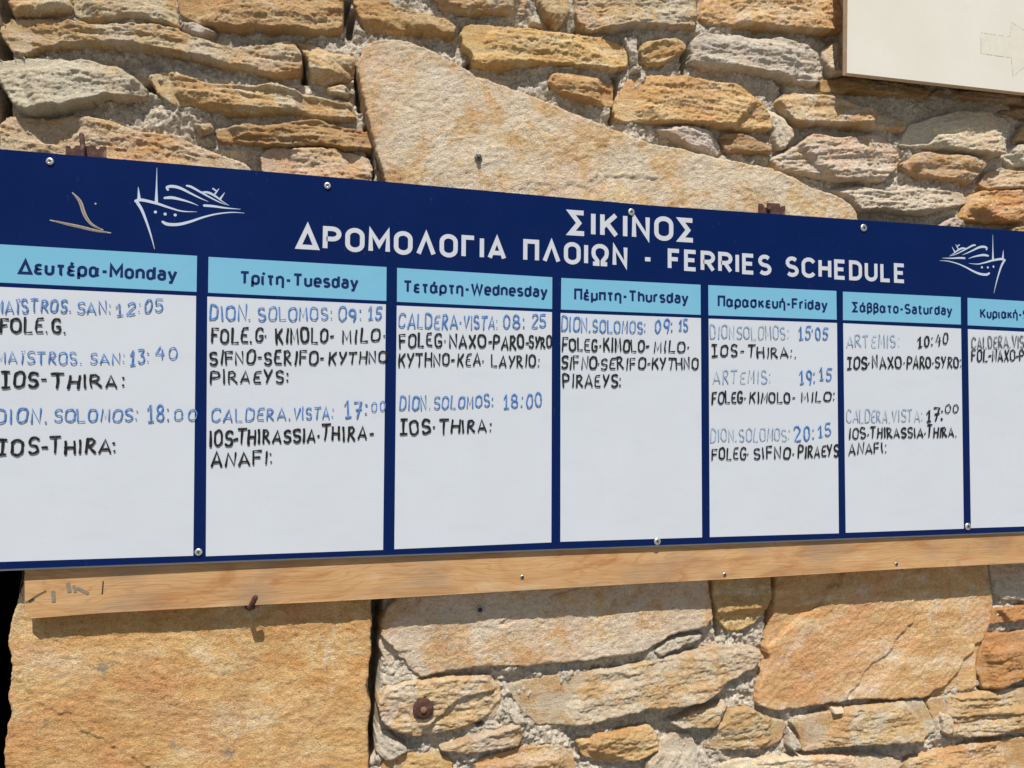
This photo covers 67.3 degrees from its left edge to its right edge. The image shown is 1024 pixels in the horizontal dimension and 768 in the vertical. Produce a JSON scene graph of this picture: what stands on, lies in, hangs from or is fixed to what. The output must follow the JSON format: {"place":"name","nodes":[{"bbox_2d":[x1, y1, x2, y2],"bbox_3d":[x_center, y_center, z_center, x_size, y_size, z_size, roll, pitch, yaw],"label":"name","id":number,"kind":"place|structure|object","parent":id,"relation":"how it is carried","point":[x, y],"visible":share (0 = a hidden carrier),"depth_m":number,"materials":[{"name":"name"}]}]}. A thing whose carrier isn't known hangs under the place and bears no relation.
{"place":"outdoors","nodes":[
{"label":"outdoors","id":0,"kind":"place"},
{"label":"ground","id":1,"kind":"structure","parent":0,"visible":0},
{"bbox_2d":[0,0,1023,767],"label":"stone wall","id":2,"kind":"structure","parent":1,"relation":"on","point":[728,104],"depth_m":2.16,"materials":[{"name":"beige stone"}]},
{"bbox_2d":[0,29,21,767],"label":"dark doorway","id":3,"kind":"structure","parent":2,"relation":"in","point":[10,582],"depth_m":5.32,"materials":[{"name":"black paint"}]},
{"bbox_2d":[66,133,106,157],"bbox_3d":[-1.023,-0.565,1.846,0.088,0.076,0.022,1,-2,-14],"label":"rusty bracket","id":4,"kind":"object","parent":2,"relation":"attached to","point":[82,149],"visible":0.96,"depth_m":1.85,"materials":[{"name":"brown metal"}]},
{"bbox_2d":[244,595,257,610],"bbox_3d":[-0.649,0.542,1.911,0.031,0.052,0.095,1,-2,-20],"label":"bent bolt","id":5,"kind":"object","parent":2,"relation":"attached to","point":[251,605],"visible":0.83,"depth_m":1.88,"materials":[{"name":"metal"}]},
{"bbox_2d":[413,697,433,719],"bbox_3d":[-0.234,0.856,2.030,0.055,0.055,0.022,1,-2,-14],"label":"rusty washer","id":6,"kind":"object","parent":2,"relation":"attached to","point":[423,708],"visible":1,"depth_m":2.02,"materials":[{"name":"brown metal"}]},
{"bbox_2d":[474,154,481,160],"bbox_3d":[-0.093,-0.620,2.112,0.022,0.019,0.033,1,-2,-14],"label":"anchor bolt","id":7,"kind":"object","parent":2,"relation":"attached to","point":[477,157],"visible":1,"depth_m":2.10,"materials":[{"name":"metal"}]},
{"bbox_2d":[476,606,483,613],"bbox_3d":[-0.088,0.611,2.090,0.021,0.021,0.017,1,-2,-14],"label":"wall plug","id":8,"kind":"object","parent":2,"relation":"attached to","point":[479,609],"depth_m":2.08,"materials":[{"name":"grey plastic"}]},
{"bbox_2d":[0,149,1023,570],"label":"schedule board","id":9,"kind":"object","parent":2,"relation":"attached to","point":[198,365],"visible":1,"depth_m":2.04,"materials":[{"name":"plastic"}]},
{"bbox_2d":[25,533,1023,617],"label":"wooden batten","id":10,"kind":"object","parent":2,"relation":"attached to","point":[64,592],"visible":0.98,"depth_m":2.03,"materials":[{"name":"brown wood"}]},
{"bbox_2d":[758,203,784,214],"bbox_3d":[0.783,-0.512,2.312,0.090,0.065,0.014,1,-2,-14],"label":"rusty bracket","id":11,"kind":"object","parent":2,"relation":"attached to","point":[772,208],"visible":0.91,"depth_m":2.31,"materials":[{"name":"brown metal"}]},
{"bbox_2d":[836,0,1023,95],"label":"painted board","id":12,"kind":"object","parent":2,"relation":"attached to","point":[977,45],"visible":0.98,"depth_m":2.43,"materials":[{"name":"white wood"}]}
]}

